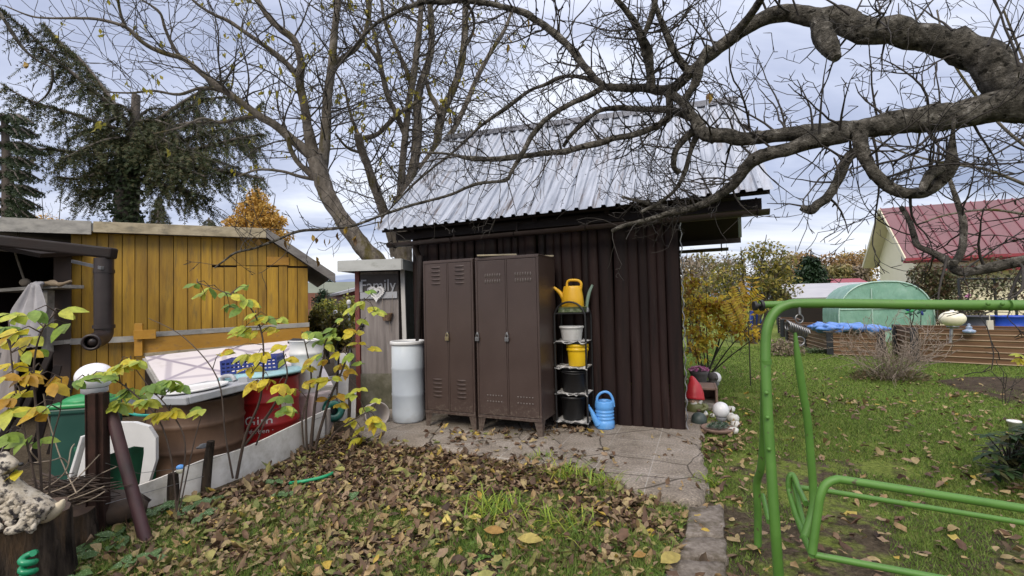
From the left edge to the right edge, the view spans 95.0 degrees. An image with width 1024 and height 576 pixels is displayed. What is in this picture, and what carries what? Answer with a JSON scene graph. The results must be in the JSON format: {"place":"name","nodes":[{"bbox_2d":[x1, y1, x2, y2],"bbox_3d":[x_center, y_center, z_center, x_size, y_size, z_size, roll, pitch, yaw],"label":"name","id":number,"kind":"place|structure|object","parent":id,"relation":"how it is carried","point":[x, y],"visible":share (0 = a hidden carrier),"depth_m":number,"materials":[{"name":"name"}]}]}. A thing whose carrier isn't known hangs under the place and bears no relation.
{"place":"outdoors","nodes":[
{"label":"outdoors","id":0,"kind":"place"},
{"bbox_2d":[308,282,354,303],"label":"long shed","id":1,"kind":"structure","parent":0,"point":[332,287],"depth_m":24.92,"materials":[{"name":"ceramic"}]},
{"bbox_2d":[0,0,1023,282],"label":"sky","id":2,"kind":"structure","parent":0,"point":[791,37],"materials":[{"name":"white"}]},
{"bbox_2d":[9,298,1023,575],"bbox_3d":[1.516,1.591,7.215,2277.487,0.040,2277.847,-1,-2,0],"label":"ground","id":3,"kind":"structure","parent":0,"point":[859,542],"depth_m":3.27,"materials":[{"name":"plant"}]},
{"bbox_2d":[0,336,22,452],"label":"loose plank","id":4,"kind":"object","parent":3,"relation":"on","point":[5,389],"depth_m":4.26,"materials":[{"name":"grey wood"}]},
{"bbox_2d":[0,112,46,218],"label":"spruce tree","id":5,"kind":"object","parent":3,"relation":"on","point":[15,202],"visible":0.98,"depth_m":9.80,"materials":[{"name":"green plant"}]},
{"bbox_2d":[1,350,54,452],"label":"loose plank","id":6,"kind":"object","parent":3,"relation":"on","point":[44,365],"visible":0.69,"depth_m":4.19,"materials":[{"name":"wood"}]},
{"bbox_2d":[0,497,78,575],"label":"tree stump","id":7,"kind":"object","parent":3,"relation":"on","point":[52,541],"visible":0.61,"depth_m":2.34,"materials":[{"name":"wood"}]},
{"bbox_2d":[17,549,38,575],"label":"coiled garden hose","id":8,"kind":"object","parent":7,"relation":"on","point":[24,562],"visible":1,"depth_m":2.09,"materials":[{"name":"green plastic"}]},
{"bbox_2d":[0,451,56,534],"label":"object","id":9,"kind":"object","parent":7,"relation":"on","point":[27,506],"visible":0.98,"depth_m":2.23,"materials":[{"name":"beige stone"}]},
{"bbox_2d":[0,305,88,495],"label":"yellow shrub","id":10,"kind":"object","parent":3,"relation":"on","point":[9,340],"visible":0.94,"depth_m":2.42,"materials":[{"name":"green plant"}]},
{"bbox_2d":[27,365,61,462],"bbox_3d":[-4.454,1.192,4.477,0.060,0.901,0.026,9,-13,-22],"label":"loose plank","id":11,"kind":"object","parent":3,"relation":"on","point":[57,369],"visible":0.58,"depth_m":4.45,"materials":[{"name":"wood"}]},
{"bbox_2d":[0,235,117,419],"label":"lean to","id":12,"kind":"object","parent":3,"relation":"on","point":[43,260],"visible":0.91,"depth_m":5.75,"materials":[{"name":"brown paint"}]},
{"bbox_2d":[9,281,46,345],"bbox_3d":[-5.677,0.309,5.520,0.420,0.778,0.149,-1,-2,0],"label":"cloth","id":13,"kind":"object","parent":12,"relation":"hanging from","point":[31,298],"visible":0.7,"depth_m":5.51,"materials":[{"name":"fabric"}]},
{"bbox_2d":[47,393,121,479],"bbox_3d":[-3.626,1.251,4.014,0.380,0.701,0.420,-1,-2,-15],"label":"wheeled bin","id":14,"kind":"object","parent":3,"relation":"on","point":[70,430],"visible":0.43,"depth_m":3.83,"materials":[{"name":"green plastic"}]},
{"bbox_2d":[72,502,99,546],"bbox_3d":[-2.696,1.473,2.815,0.340,0.244,0.341,-1,-2,0],"label":"tree stump","id":15,"kind":"object","parent":3,"relation":"on","point":[86,523],"visible":0.36,"depth_m":2.81,"materials":[{"name":"brown wood"}]},
{"bbox_2d":[27,472,150,527],"bbox_3d":[-2.796,1.350,2.988,1.028,0.561,0.668,-1,-2,0],"label":"brush pile","id":16,"kind":"object","parent":3,"relation":"on","point":[118,512],"visible":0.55,"depth_m":2.87,"materials":[{"name":"wood"}]},
{"bbox_2d":[30,394,116,506],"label":"dry stalks","id":17,"kind":"object","parent":16,"relation":"on","point":[65,469],"visible":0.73,"depth_m":2.71,"materials":[{"name":"plant"}]},
{"bbox_2d":[85,393,98,522],"bbox_3d":[-2.623,1.105,2.939,0.052,0.884,0.070,-2,-2,-12],"label":"steel post","id":18,"kind":"object","parent":3,"relation":"on","point":[91,427],"visible":0.52,"depth_m":2.92,"materials":[{"name":"metal"}]},
{"bbox_2d":[98,392,110,531],"bbox_3d":[-2.595,1.105,2.970,0.052,0.884,0.070,-2,-2,-12],"label":"steel post","id":19,"kind":"object","parent":3,"relation":"on","point":[103,434],"visible":0.58,"depth_m":2.95,"materials":[{"name":"metal"}]},
{"bbox_2d":[73,363,111,394],"bbox_3d":[-3.313,1.091,3.722,0.250,0.988,0.250,-1,-2,0],"label":"globe lamp","id":20,"kind":"object","parent":19,"relation":"on","point":[92,387],"visible":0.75,"depth_m":3.66,"materials":[{"name":"grey plastic"}]},
{"bbox_2d":[67,421,158,484],"bbox_3d":[-3.039,1.316,3.565,0.589,0.595,0.260,-1,-2,0],"label":"plastic chair","id":21,"kind":"object","parent":3,"relation":"on","point":[141,434],"visible":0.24,"depth_m":3.59,"materials":[{"name":"plastic"}]},
{"bbox_2d":[74,446,155,488],"bbox_3d":[-3.163,1.414,3.806,0.490,0.343,0.362,-1,-2,6],"label":"storage box","id":22,"kind":"object","parent":3,"relation":"on","point":[136,453],"visible":0.19,"depth_m":3.65,"materials":[{"name":"green plastic"}]},
{"bbox_2d":[107,412,152,547],"bbox_3d":[-2.388,1.182,2.923,0.482,0.791,0.067,-2,-2,27],"label":"leaning pole","id":23,"kind":"object","parent":3,"relation":"on","point":[132,492],"visible":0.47,"depth_m":2.90,"materials":[{"name":"metal"}]},
{"bbox_2d":[0,6,275,225],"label":"spruce tree","id":24,"kind":"object","parent":3,"relation":"on","point":[124,174],"visible":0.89,"depth_m":12.67,"materials":[{"name":"green plant"}]},
{"bbox_2d":[72,356,205,511],"bbox_3d":[-2.404,0.940,3.017,0.811,1.006,0.360,-1,-2,0],"label":"yellow shrub","id":25,"kind":"object","parent":3,"relation":"on","point":[127,394],"visible":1,"depth_m":3.01,"materials":[{"name":"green plant"}]},
{"bbox_2d":[146,193,171,223],"bbox_3d":[-16.610,-1.313,22.078,2.154,6.325,0.942,-2,-2,21],"label":"young fir","id":26,"kind":"object","parent":3,"relation":"on","point":[156,215],"visible":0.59,"depth_m":22.05,"materials":[{"name":"green plant"}]},
{"bbox_2d":[0,217,334,416],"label":"ochre shed","id":27,"kind":"structure","parent":3,"relation":"on","point":[153,276],"depth_m":6.45,"materials":[{"name":"yellow wood"}]},
{"bbox_2d":[146,391,245,478],"bbox_3d":[-2.826,1.277,4.216,0.756,0.625,0.756,-1,-2,0],"label":"metal drum","id":28,"kind":"object","parent":3,"relation":"on","point":[211,427],"visible":0.49,"depth_m":3.93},
{"bbox_2d":[128,374,261,404],"bbox_3d":[-2.820,0.895,4.206,0.840,0.128,0.720,-6,-1,24],"label":"tray lid","id":29,"kind":"object","parent":28,"relation":"on","point":[234,385],"visible":0.56,"depth_m":3.98,"materials":[{"name":"grey plastic"}]},
{"bbox_2d":[166,381,228,394],"bbox_3d":[-2.796,0.884,4.163,0.490,0.020,0.490,-6,-1,24],"label":"round cover","id":30,"kind":"object","parent":29,"relation":"on","point":[203,386],"visible":0.69,"depth_m":4.13,"materials":[{"name":"white plastic"}]},
{"bbox_2d":[200,440,214,494],"bbox_3d":[-2.325,1.390,3.583,0.107,0.444,0.066,-1,-2,0],"label":"wooden stake","id":31,"kind":"object","parent":3,"relation":"on","point":[207,466],"visible":0.71,"depth_m":3.56,"materials":[{"name":"brown wood"}]},
{"bbox_2d":[68,478,358,575],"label":"spotted ground cover","id":32,"kind":"object","parent":3,"relation":"on","point":[90,552],"visible":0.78,"depth_m":2.82,"materials":[{"name":"green plant"}]},
{"bbox_2d":[148,279,299,478],"bbox_3d":[-2.324,0.719,3.752,1.295,1.588,0.485,-1,-2,0],"label":"yellow shrub","id":33,"kind":"object","parent":3,"relation":"on","point":[243,331],"visible":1,"depth_m":3.69,"materials":[{"name":"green plant"}]},
{"bbox_2d":[0,0,454,259],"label":"walnut tree","id":34,"kind":"object","parent":3,"relation":"on","point":[309,150],"visible":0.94,"depth_m":7.41,"materials":[{"name":"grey plant"}]},
{"bbox_2d":[138,408,330,507],"bbox_3d":[-2.281,1.459,4.090,0.157,0.329,2.210,-2,-2,18],"label":"edging board","id":35,"kind":"object","parent":3,"relation":"on","point":[279,446],"visible":0.45,"depth_m":3.94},
{"bbox_2d":[142,341,332,422],"bbox_3d":[-3.204,1.155,5.459,1.855,0.958,1.358,0,-2,-33],"label":"cold frame","id":36,"kind":"object","parent":3,"relation":"on","point":[190,367],"visible":0.23,"depth_m":5.48,"materials":[{"name":"plastic"}]},
{"bbox_2d":[220,165,294,242],"bbox_3d":[-16.805,-2.868,30.160,4.799,11.205,5.559,0,-2,-41],"label":"larch tree","id":37,"kind":"object","parent":3,"relation":"on","point":[268,218],"visible":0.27,"depth_m":29.71,"materials":[{"name":"plant"}]},
{"bbox_2d":[244,373,300,446],"bbox_3d":[-2.566,1.260,4.917,0.636,0.688,0.636,-1,-2,0],"label":"metal drum","id":38,"kind":"object","parent":3,"relation":"on","point":[273,425],"visible":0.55,"depth_m":4.65,"materials":[{"name":"red metal"}]},
{"bbox_2d":[218,366,301,381],"bbox_3d":[-2.606,0.884,4.909,0.830,0.055,0.830,-6,-3,20],"label":"drum lid","id":39,"kind":"object","parent":38,"relation":"on","point":[281,371],"visible":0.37,"depth_m":4.66,"materials":[{"name":"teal plastic"}]},
{"bbox_2d":[220,353,284,374],"bbox_3d":[-2.680,0.783,4.870,0.516,0.140,0.346,-4,-1,-14],"label":"plastic crate","id":40,"kind":"object","parent":39,"relation":"on","point":[226,367],"visible":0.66,"depth_m":4.72,"materials":[{"name":"plastic"}]},
{"bbox_2d":[299,390,333,427],"bbox_3d":[-2.318,1.392,5.313,0.459,0.437,0.339,-2,-2,18],"label":"storage box","id":41,"kind":"object","parent":3,"relation":"on","point":[319,405],"visible":0.24,"depth_m":5.14,"materials":[{"name":"grey plastic"}]},
{"bbox_2d":[288,338,323,393],"bbox_3d":[-2.329,0.879,5.328,0.380,0.585,0.380,-1,-2,0],"label":"plastic bucket","id":42,"kind":"object","parent":41,"relation":"on","point":[297,349],"visible":0.58,"depth_m":5.18,"materials":[{"name":"plastic"}]},
{"bbox_2d":[308,300,327,335],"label":"garden shrub","id":43,"kind":"object","parent":3,"relation":"on","point":[316,318],"visible":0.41,"depth_m":9.39,"materials":[{"name":"green plant"}]},
{"bbox_2d":[308,290,345,363],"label":"garden shrub","id":44,"kind":"object","parent":3,"relation":"on","point":[328,306],"visible":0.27,"depth_m":11.44,"materials":[{"name":"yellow plant"}]},
{"bbox_2d":[287,289,386,454],"bbox_3d":[-1.709,0.819,4.543,1.056,1.593,0.494,-1,-2,0],"label":"yellow shrub","id":45,"kind":"object","parent":3,"relation":"on","point":[373,423],"visible":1,"depth_m":4.50,"materials":[{"name":"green plant"}]},
{"bbox_2d":[319,303,355,375],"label":"garden shrub","id":46,"kind":"object","parent":3,"relation":"on","point":[341,344],"visible":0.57,"depth_m":9.11,"materials":[{"name":"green plant"}]},
{"bbox_2d":[338,353,349,420],"bbox_3d":[-2.081,1.216,5.793,0.126,0.811,0.181,-1,-2,0],"label":"white board","id":47,"kind":"object","parent":3,"relation":"on","point":[343,387],"visible":0.57,"depth_m":5.79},
{"bbox_2d":[74,425,686,575],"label":"leaf litter","id":48,"kind":"object","parent":3,"relation":"on","point":[254,486],"visible":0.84,"depth_m":3.02,"materials":[{"name":"brown plant"}]},
{"bbox_2d":[518,501,598,544],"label":"grass clump","id":49,"kind":"object","parent":48,"relation":"on","point":[569,520],"visible":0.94,"depth_m":2.89,"materials":[{"name":"plant"}]},
{"bbox_2d":[572,465,640,493],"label":"grass clump","id":50,"kind":"object","parent":48,"relation":"on","point":[590,481],"visible":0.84,"depth_m":3.48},
{"bbox_2d":[81,471,684,575],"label":"weeds","id":51,"kind":"object","parent":3,"relation":"on","point":[471,543],"visible":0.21,"depth_m":2.68,"materials":[{"name":"green plant"}]},
{"bbox_2d":[285,0,532,260],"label":"walnut tree","id":52,"kind":"object","parent":3,"relation":"on","point":[405,253],"visible":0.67,"depth_m":8.56,"materials":[{"name":"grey plant"}]},
{"bbox_2d":[442,481,550,528],"bbox_3d":[-0.097,1.415,3.086,0.686,0.135,0.606,-3,-2,36],"label":"grass clump","id":53,"kind":"object","parent":3,"relation":"on","point":[495,508],"visible":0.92,"depth_m":3.08,"materials":[{"name":"plant"}]},
{"bbox_2d":[0,0,1023,374],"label":"apple tree","id":54,"kind":"object","parent":3,"relation":"on","point":[992,66],"visible":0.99,"depth_m":2.88,"materials":[{"name":"brown plant"}]},
{"bbox_2d":[350,398,709,509],"bbox_3d":[-0.084,1.568,5.442,4.366,0.116,3.524,-2,-2,19],"label":"concrete apron","id":55,"kind":"object","parent":3,"relation":"on","point":[636,448],"visible":0.34,"depth_m":4.34,"materials":[{"name":"concrete"}]},
{"bbox_2d":[337,259,413,412],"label":"outhouse","id":56,"kind":"structure","parent":55,"relation":"on","point":[374,373],"depth_m":6.12,"materials":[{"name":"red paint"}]},
{"bbox_2d":[360,279,397,298],"bbox_3d":[-1.743,0.013,6.124,0.505,0.250,0.022,-1,-2,6],"label":"family sign","id":57,"kind":"object","parent":56,"relation":"attached to","point":[385,294],"visible":0.82,"depth_m":6.11,"materials":[{"name":"wood"}]},
{"bbox_2d":[360,271,399,373],"bbox_3d":[-1.732,0.450,6.128,0.521,1.330,0.070,-1,-2,6],"label":"door","id":58,"kind":"structure","parent":56,"relation":"in","point":[378,334],"depth_m":6.12,"materials":[{"name":"grey wood"}]},
{"bbox_2d":[363,402,389,422],"bbox_3d":[-1.604,1.459,5.455,0.280,0.280,0.295,0,-8,-32],"label":"tipped pot","id":59,"kind":"object","parent":55,"relation":"on","point":[382,412],"visible":0.56,"depth_m":5.50,"materials":[{"name":"ceramic"}]},
{"bbox_2d":[390,339,424,423],"bbox_3d":[-1.211,1.077,5.471,0.406,0.926,0.406,-1,-2,0],"label":"plastic barrel","id":60,"kind":"object","parent":55,"relation":"on","point":[408,391],"visible":0.99,"depth_m":5.31,"materials":[{"name":"plastic"}]},
{"bbox_2d":[415,255,422,340],"bbox_3d":[-1.132,0.575,5.658,0.160,1.940,0.070,0,-2,-28],"label":"wooden pole","id":61,"kind":"object","parent":55,"relation":"on","point":[419,299],"visible":0.6,"depth_m":5.66,"materials":[{"name":"wood"}]},
{"bbox_2d":[423,258,496,429],"bbox_3d":[-0.590,0.608,5.318,0.638,1.826,0.555,-2,-2,24],"label":"metal locker","id":62,"kind":"object","parent":55,"relation":"on","point":[450,342],"visible":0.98,"depth_m":5.08,"materials":[{"name":"metal"}]},
{"bbox_2d":[475,254,558,436],"bbox_3d":[0.051,0.585,5.033,0.723,1.826,0.555,-2,-2,24],"label":"metal locker","id":63,"kind":"object","parent":55,"relation":"on","point":[515,307],"visible":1,"depth_m":4.81,"materials":[{"name":"metal"}]},
{"bbox_2d":[390,403,756,494],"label":"apron leaves","id":64,"kind":"object","parent":55,"relation":"on","point":[581,428],"visible":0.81,"depth_m":4.28,"materials":[{"name":"brown plant"}]},
{"bbox_2d":[553,301,593,427],"bbox_3d":[0.669,0.812,5.066,0.356,1.346,0.292,-2,-2,22],"label":"shelf rack","id":65,"kind":"object","parent":55,"relation":"on","point":[591,344],"visible":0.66,"depth_m":4.99,"materials":[{"name":"metal"}]},
{"bbox_2d":[554,339,589,343],"bbox_3d":[0.655,0.573,5.052,0.356,0.038,0.265,-2,-2,22],"label":"newspaper","id":66,"kind":"object","parent":65,"relation":"on","point":[563,341],"visible":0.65,"depth_m":4.97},
{"bbox_2d":[559,325,583,340],"bbox_3d":[0.644,0.487,5.066,0.268,0.155,0.268,-1,-2,0],"label":"plastic tub","id":67,"kind":"object","parent":66,"relation":"on","point":[571,332],"visible":0.98,"depth_m":4.97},
{"bbox_2d":[558,306,586,312],"bbox_3d":[0.655,0.231,5.074,0.285,0.060,0.215,-2,-2,22],"label":"seed tray","id":68,"kind":"object","parent":65,"relation":"on","point":[569,309],"visible":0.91,"depth_m":4.99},
{"bbox_2d":[554,279,583,306],"bbox_3d":[0.589,0.053,5.098,0.388,0.301,0.177,-2,-2,22],"label":"watering can","id":69,"kind":"object","parent":68,"relation":"on","point":[572,293],"visible":0.86,"depth_m":5.01,"materials":[{"name":"yellow plastic"}]},
{"bbox_2d":[554,363,591,369],"bbox_3d":[0.661,0.842,5.044,0.356,0.041,0.265,-2,-2,22],"label":"newspaper","id":70,"kind":"object","parent":65,"relation":"on","point":[562,365],"visible":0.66,"depth_m":4.97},
{"bbox_2d":[566,343,588,366],"bbox_3d":[0.705,0.714,5.037,0.238,0.236,0.238,-1,-2,0],"label":"plastic bucket","id":71,"kind":"object","parent":70,"relation":"on","point":[576,355],"visible":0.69,"depth_m":4.94,"materials":[{"name":"plastic"}]},
{"bbox_2d":[555,415,591,424],"bbox_3d":[0.674,1.407,5.027,0.356,0.026,0.265,-2,-2,22],"label":"newspaper","id":72,"kind":"object","parent":65,"relation":"on","point":[582,421],"visible":0.59,"depth_m":4.96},
{"bbox_2d":[560,395,585,420],"bbox_3d":[0.661,1.278,5.054,0.280,0.252,0.280,-1,-2,0],"label":"plant pot","id":73,"kind":"object","parent":72,"relation":"on","point":[573,408],"visible":0.86,"depth_m":4.95,"materials":[{"name":"black plastic"}]},
{"bbox_2d":[555,388,592,396],"bbox_3d":[0.667,1.119,5.036,0.356,0.044,0.265,-2,-2,22],"label":"newspaper","id":74,"kind":"object","parent":65,"relation":"on","point":[560,391],"visible":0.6,"depth_m":4.95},
{"bbox_2d":[560,369,585,392],"bbox_3d":[0.669,0.992,5.051,0.298,0.234,0.306,-1,-2,0],"label":"plastic bucket","id":75,"kind":"object","parent":74,"relation":"on","point":[573,380],"visible":0.79,"depth_m":4.94,"materials":[{"name":"plastic"}]},
{"bbox_2d":[589,391,614,429],"bbox_3d":[0.941,1.282,4.971,0.298,0.389,0.204,-2,-2,8],"label":"watering can","id":76,"kind":"object","parent":55,"relation":"on","point":[602,417],"visible":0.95,"depth_m":4.89,"materials":[{"name":"plastic"}]},
{"bbox_2d":[529,455,616,483],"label":"grass clump","id":77,"kind":"object","parent":3,"relation":"on","point":[571,469],"visible":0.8,"depth_m":3.68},
{"bbox_2d":[374,96,773,429],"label":"garden shed","id":78,"kind":"structure","parent":3,"relation":"on","point":[636,309],"depth_m":5.19,"materials":[{"name":"wood"}]},
{"bbox_2d":[666,560,726,575],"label":"path slab","id":79,"kind":"structure","parent":3,"relation":"on","point":[690,568],"depth_m":2.39,"materials":[{"name":"concrete"}]},
{"bbox_2d":[685,376,708,412],"bbox_3d":[2.173,1.291,5.612,0.278,0.459,0.276,-1,-2,-12],"label":"garden gnome","id":80,"kind":"object","parent":3,"relation":"on","point":[695,397],"visible":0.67,"depth_m":5.56,"materials":[{"name":"ceramic"}]},
{"bbox_2d":[680,248,719,332],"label":"bare bush","id":81,"kind":"object","parent":3,"relation":"on","point":[702,271],"visible":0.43,"depth_m":17.99,"materials":[{"name":"plant"}]},
{"bbox_2d":[688,365,717,387],"bbox_3d":[2.787,1.339,6.862,0.426,0.413,0.280,-1,-2,0],"label":"flower planter","id":82,"kind":"object","parent":3,"relation":"on","point":[700,375],"visible":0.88,"depth_m":6.78,"materials":[{"name":"grey stone"}]},
{"bbox_2d":[680,537,728,565],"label":"path slab","id":83,"kind":"structure","parent":3,"relation":"on","point":[695,548],"depth_m":2.57,"materials":[{"name":"stone"}]},
{"bbox_2d":[686,252,723,296],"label":"autumn tree","id":84,"kind":"object","parent":3,"relation":"on","point":[713,264],"visible":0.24,"depth_m":65.52,"materials":[{"name":"plant"}]},
{"bbox_2d":[686,504,725,537],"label":"path slab","id":85,"kind":"structure","parent":3,"relation":"on","point":[711,518],"depth_m":2.87,"materials":[{"name":"stone"}]},
{"bbox_2d":[701,421,734,435],"bbox_3d":[2.123,1.440,4.843,0.330,0.111,0.330,-1,-2,0],"label":"succulent bowl","id":86,"kind":"object","parent":3,"relation":"on","point":[717,428],"visible":0.98,"depth_m":4.79,"materials":[{"name":"ceramic"}]},
{"bbox_2d":[712,402,729,422],"bbox_3d":[2.243,1.370,5.030,0.170,0.296,0.170,-1,-2,0],"label":"globe lamp","id":87,"kind":"object","parent":3,"relation":"on","point":[721,410],"visible":0.98,"depth_m":4.98,"materials":[{"name":"glass"}]},
{"bbox_2d":[681,261,760,377],"bbox_3d":[3.319,0.594,7.729,1.452,2.046,1.440,-1,-2,0],"label":"orange shrub","id":88,"kind":"object","parent":3,"relation":"on","point":[705,307],"visible":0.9,"depth_m":7.57,"materials":[{"name":"brown plant"}]},
{"bbox_2d":[722,276,765,385],"bbox_3d":[3.620,0.678,7.325,0.699,1.713,0.128,-1,-2,0],"label":"sumac sprig","id":89,"kind":"object","parent":3,"relation":"on","point":[747,298],"visible":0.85,"depth_m":7.33,"materials":[{"name":"orange plant"}]},
{"bbox_2d":[702,235,804,343],"bbox_3d":[7.208,0.068,14.079,2.944,3.313,1.632,-1,-2,0],"label":"plum bush","id":90,"kind":"object","parent":3,"relation":"on","point":[776,289],"visible":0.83,"depth_m":13.91,"materials":[{"name":"green plant"}]},
{"bbox_2d":[771,335,807,356],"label":"dry weeds","id":91,"kind":"object","parent":3,"relation":"on","point":[776,347],"visible":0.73,"depth_m":10.89,"materials":[{"name":"beige plant"}]},
{"bbox_2d":[786,248,833,283],"bbox_3d":[19.121,-0.310,29.904,2.725,4.468,3.275,-1,-2,-21],"label":"round conifer","id":92,"kind":"object","parent":3,"relation":"on","point":[812,271],"visible":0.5,"depth_m":29.64,"materials":[{"name":"green plant"}]},
{"bbox_2d":[768,282,865,324],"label":"shed","id":93,"kind":"structure","parent":3,"relation":"on","point":[818,291],"depth_m":20.18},
{"bbox_2d":[785,322,885,356],"bbox_3d":[8.330,1.283,12.414,1.025,0.590,4.043,-2,-2,17],"label":"raised bed","id":94,"kind":"object","parent":3,"relation":"on","point":[815,339],"visible":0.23,"depth_m":10.90,"materials":[{"name":"wood"}]},
{"bbox_2d":[827,262,854,278],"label":"autumn tree","id":95,"kind":"object","parent":3,"relation":"on","point":[840,271],"visible":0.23,"depth_m":59.67,"materials":[{"name":"plant"}]},
{"bbox_2d":[666,365,1023,575],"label":"scattered leaves","id":96,"kind":"object","parent":3,"relation":"on","point":[845,546],"visible":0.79,"depth_m":3.36,"materials":[{"name":"brown plant"}]},
{"bbox_2d":[823,281,935,341],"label":"poly tunnel","id":97,"kind":"structure","parent":3,"relation":"on","point":[883,290],"depth_m":13.62,"materials":[{"name":"green"}]},
{"bbox_2d":[752,299,1023,575],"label":"garden swing","id":98,"kind":"object","parent":3,"relation":"on","point":[808,527],"visible":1,"depth_m":2.10,"materials":[{"name":"green metal"}]},
{"bbox_2d":[820,309,964,387],"bbox_3d":[5.986,0.954,7.622,2.230,1.366,1.841,-1,-2,0],"label":"dry shrub","id":99,"kind":"object","parent":3,"relation":"on","point":[901,374],"visible":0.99,"depth_m":7.50,"materials":[{"name":"brown plant"}]},
{"bbox_2d":[821,0,1023,243],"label":"fruit tree","id":100,"kind":"object","parent":3,"relation":"on","point":[1005,129],"visible":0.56,"depth_m":6.68,"materials":[{"name":"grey plant"}]},
{"bbox_2d":[905,261,967,324],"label":"evergreen bush","id":101,"kind":"object","parent":3,"relation":"on","point":[933,276],"visible":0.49,"depth_m":17.29,"materials":[{"name":"green plant"}]},
{"bbox_2d":[891,324,1023,366],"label":"raised bed","id":102,"kind":"object","parent":3,"relation":"on","point":[1006,343],"visible":0.71,"depth_m":9.10,"materials":[{"name":"wood"}]},
{"bbox_2d":[938,310,966,341],"bbox_3d":[8.154,0.714,8.677,0.390,0.621,0.390,-1,-2,0],"label":"globe lamp","id":103,"kind":"object","parent":102,"relation":"on","point":[954,321],"visible":0.91,"depth_m":8.59,"materials":[{"name":"white plastic"}]},
{"bbox_2d":[935,235,1023,314],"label":"climbing vine","id":104,"kind":"object","parent":3,"relation":"on","point":[998,288],"visible":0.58,"depth_m":15.00,"materials":[{"name":"brown plant"}]},
{"bbox_2d":[937,377,1023,404],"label":"soil patch","id":105,"kind":"object","parent":3,"relation":"on","point":[990,383],"visible":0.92,"depth_m":6.83,"materials":[{"name":"soil"}]},
{"bbox_2d":[973,423,1023,484],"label":"evergreen shrub","id":106,"kind":"object","parent":3,"relation":"on","point":[1012,459],"visible":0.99,"depth_m":3.38,"materials":[{"name":"green plant"}]},
{"bbox_2d":[990,315,1023,325],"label":"water barrel","id":107,"kind":"object","parent":3,"relation":"on","point":[1003,320],"visible":0.34,"depth_m":10.99,"materials":[{"name":"blue plastic"}]},
{"bbox_2d":[862,198,1023,324],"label":"house","id":108,"kind":"structure","parent":0,"point":[888,253],"depth_m":20.45,"materials":[{"name":"beige concrete"}]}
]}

